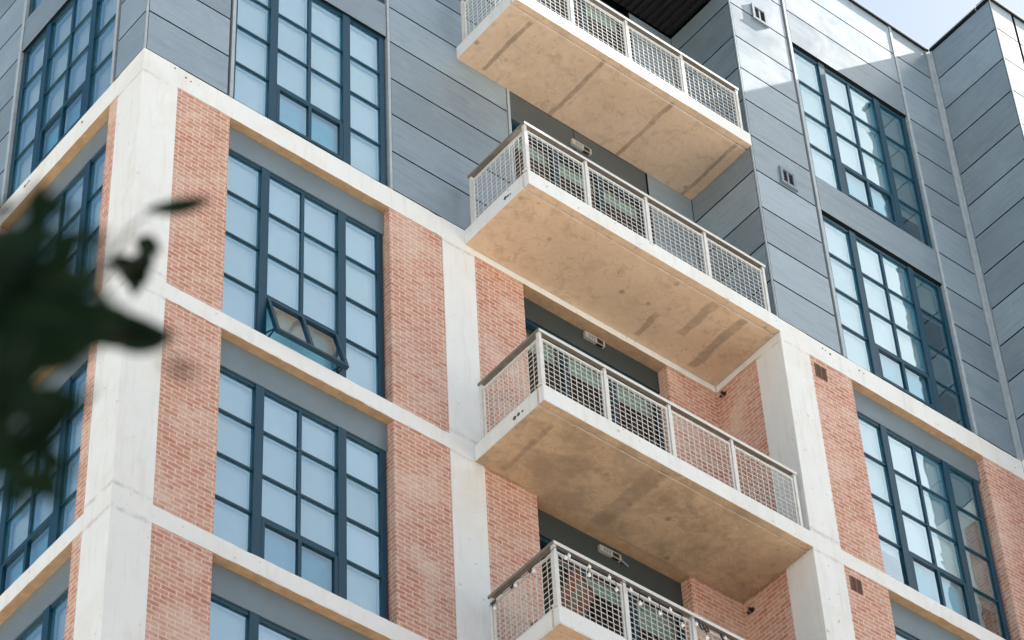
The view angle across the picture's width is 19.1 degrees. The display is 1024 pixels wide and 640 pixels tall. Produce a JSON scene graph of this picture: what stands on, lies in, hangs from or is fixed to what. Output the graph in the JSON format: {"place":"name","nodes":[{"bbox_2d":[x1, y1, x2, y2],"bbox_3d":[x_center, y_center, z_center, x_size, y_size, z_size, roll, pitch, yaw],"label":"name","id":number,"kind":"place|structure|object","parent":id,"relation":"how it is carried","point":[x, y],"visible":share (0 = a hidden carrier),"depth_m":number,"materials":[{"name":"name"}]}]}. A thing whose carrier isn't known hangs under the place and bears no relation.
{"place":"outdoors","nodes":[
{"label":"outdoors","id":0,"kind":"place"},
{"bbox_2d":[530,566,594,625],"bbox_3d":[0.676,3.639,36.999,0.786,1.084,0.596,-21,-49,16],"label":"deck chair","id":1,"kind":"object","parent":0,"point":[578,587],"visible":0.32,"depth_m":37.19,"materials":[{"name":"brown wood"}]},
{"bbox_2d":[855,0,1023,52],"label":"sky","id":2,"kind":"structure","parent":0,"point":[925,21],"materials":[{"name":"white"}]},
{"label":"ground","id":3,"kind":"structure","parent":0,"visible":0},
{"bbox_2d":[0,180,211,511],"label":"street tree","id":4,"kind":"object","parent":3,"relation":"on","point":[54,319],"visible":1,"depth_m":3.00,"materials":[{"name":"green plant"}]},
{"bbox_2d":[0,0,1023,639],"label":"apartment building","id":5,"kind":"structure","parent":3,"relation":"on","point":[410,254],"depth_m":41.78,"materials":[{"name":"brick"}]},
{"bbox_2d":[28,0,42,16],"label":"window","id":6,"kind":"structure","parent":5,"relation":"in","point":[34,4],"depth_m":44.93,"materials":[{"name":"glass"}]},
{"bbox_2d":[16,590,67,639],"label":"window","id":7,"kind":"structure","parent":5,"relation":"in","point":[50,625],"depth_m":34.45,"materials":[{"name":"glass"}]},
{"bbox_2d":[0,361,87,595],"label":"window","id":8,"kind":"structure","parent":5,"relation":"in","point":[25,536],"depth_m":36.18,"materials":[{"name":"blue glass"}]},
{"bbox_2d":[6,0,116,200],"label":"window","id":9,"kind":"structure","parent":5,"relation":"in","point":[66,70],"depth_m":42.32,"materials":[{"name":"blue glass"}]},
{"bbox_2d":[43,144,105,296],"bbox_3d":[-5.881,-0.531,39.380,0.151,3.340,2.610,29,-55,-27],"label":"window","id":10,"kind":"structure","parent":5,"relation":"in","point":[84,193],"depth_m":39.82,"materials":[{"name":"glass"}]},
{"bbox_2d":[209,593,307,639],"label":"window","id":11,"kind":"structure","parent":5,"relation":"in","point":[228,621],"depth_m":34.63,"materials":[{"name":"blue glass"}]},
{"bbox_2d":[213,366,387,619],"bbox_3d":[-2.583,2.144,36.712,2.610,2.962,0.151,29,-55,-27],"label":"window","id":12,"kind":"structure","parent":5,"relation":"in","point":[296,491],"depth_m":36.84,"materials":[{"name":"blue glass"}]},
{"bbox_2d":[222,149,384,398],"bbox_3d":[-2.670,-0.610,39.490,2.610,3.340,0.393,29,-55,-27],"label":"window","id":13,"kind":"structure","parent":5,"relation":"in","point":[300,272],"depth_m":39.70,"materials":[{"name":"glass"}]},
{"bbox_2d":[233,0,386,185],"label":"window","id":14,"kind":"structure","parent":5,"relation":"in","point":[310,69],"depth_m":42.53,"materials":[{"name":"blue glass"}]},
{"bbox_2d":[511,122,645,238],"bbox_3d":[0.993,-1.230,44.803,2.700,3.200,0.210,29,-55,-27],"label":"balcony door","id":15,"kind":"structure","parent":5,"relation":"in","point":[514,126],"depth_m":45.86,"materials":[{"name":"glass"}]},
{"bbox_2d":[570,138,591,155],"bbox_3d":[1.045,-2.612,46.057,0.380,0.126,0.052,29,-55,-27],"label":"wall lamp","id":16,"kind":"object","parent":5,"relation":"attached to","point":[580,147],"visible":1,"depth_m":46.03,"materials":[{"name":"white plastic"}]},
{"bbox_2d":[537,0,624,55],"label":"balcony door","id":17,"kind":"structure","parent":5,"relation":"in","point":[542,1],"depth_m":49.55,"materials":[{"name":"glass"}]},
{"bbox_2d":[583,331,604,348],"bbox_3d":[1.169,0.282,43.319,0.365,0.126,0.052,29,-55,-27],"label":"wall lamp","id":18,"kind":"object","parent":5,"relation":"attached to","point":[595,340],"visible":1,"depth_m":43.29,"materials":[{"name":"white plastic"}]},
{"bbox_2d":[525,319,664,449],"bbox_3d":[1.077,1.694,41.904,2.668,3.370,0.210,29,-55,-27],"label":"balcony door","id":19,"kind":"structure","parent":5,"relation":"in","point":[529,325],"depth_m":43.00,"materials":[{"name":"glass"}]},
{"bbox_2d":[489,547,732,639],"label":"string lights","id":20,"kind":"object","parent":5,"relation":"attached to","point":[589,566],"visible":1,"depth_m":37.17,"materials":[{"name":"white plastic"}]},
{"bbox_2d":[539,536,685,639],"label":"balcony door","id":21,"kind":"structure","parent":5,"relation":"in","point":[543,542],"depth_m":40.21,"materials":[{"name":"blue glass"}]},
{"bbox_2d":[598,544,628,567],"bbox_3d":[1.347,3.128,40.311,0.506,0.135,0.052,29,-55,-27],"label":"wall lamp","id":22,"kind":"object","parent":5,"relation":"attached to","point":[607,552],"visible":1,"depth_m":40.27,"materials":[{"name":"white plastic"}]},
{"bbox_2d":[746,607,753,614],"bbox_3d":[3.223,3.925,41.104,0.095,0.103,0.101,29,-55,-27],"label":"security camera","id":23,"kind":"object","parent":5,"relation":"attached to","point":[750,609],"visible":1,"depth_m":41.08,"materials":[{"name":"black plastic"}]},
{"bbox_2d":[751,3,769,28],"bbox_3d":[4.042,-4.976,49.699,0.360,0.402,0.038,29,-55,-27],"label":"wall vent","id":24,"kind":"object","parent":5,"relation":"attached to","point":[759,15],"depth_m":49.70,"materials":[{"name":"white plastic"}]},
{"bbox_2d":[779,165,798,191],"bbox_3d":[4.243,-2.176,46.773,0.350,0.392,0.038,29,-55,-27],"label":"wall vent","id":25,"kind":"object","parent":5,"relation":"attached to","point":[788,179],"depth_m":46.77,"materials":[{"name":"white plastic"}]},
{"bbox_2d":[814,363,827,381],"bbox_3d":[4.437,0.756,43.748,0.225,0.255,0.024,29,-55,-27],"label":"air brick","id":26,"kind":"object","parent":5,"relation":"attached to","point":[821,372],"visible":1,"depth_m":43.74,"materials":[{"name":"brown plastic"}]},
{"bbox_2d":[849,575,863,594],"bbox_3d":[4.609,3.555,40.788,0.210,0.250,0.024,29,-55,-27],"label":"air brick","id":27,"kind":"object","parent":5,"relation":"attached to","point":[856,584],"visible":1,"depth_m":40.78,"materials":[{"name":"brown plastic"}]},
{"bbox_2d":[793,47,931,247],"bbox_3d":[5.610,-2.772,49.347,2.610,3.310,0.151,29,-55,-27],"label":"window","id":28,"kind":"structure","parent":5,"relation":"in","point":[860,147],"depth_m":49.47,"materials":[{"name":"glass"}]},
{"bbox_2d":[822,215,970,431],"bbox_3d":[5.783,0.069,46.340,2.610,3.250,0.151,29,-55,-27],"label":"window","id":29,"kind":"structure","parent":5,"relation":"in","point":[883,303],"depth_m":46.43,"materials":[{"name":"glass"}]},
{"bbox_2d":[895,627,919,639],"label":"window","id":30,"kind":"structure","parent":5,"relation":"in","point":[900,635],"depth_m":41.14,"materials":[{"name":"glass"}]},
{"bbox_2d":[857,412,1009,639],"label":"window","id":31,"kind":"structure","parent":5,"relation":"in","point":[930,518],"depth_m":43.59,"materials":[{"name":"blue glass"}]}
]}

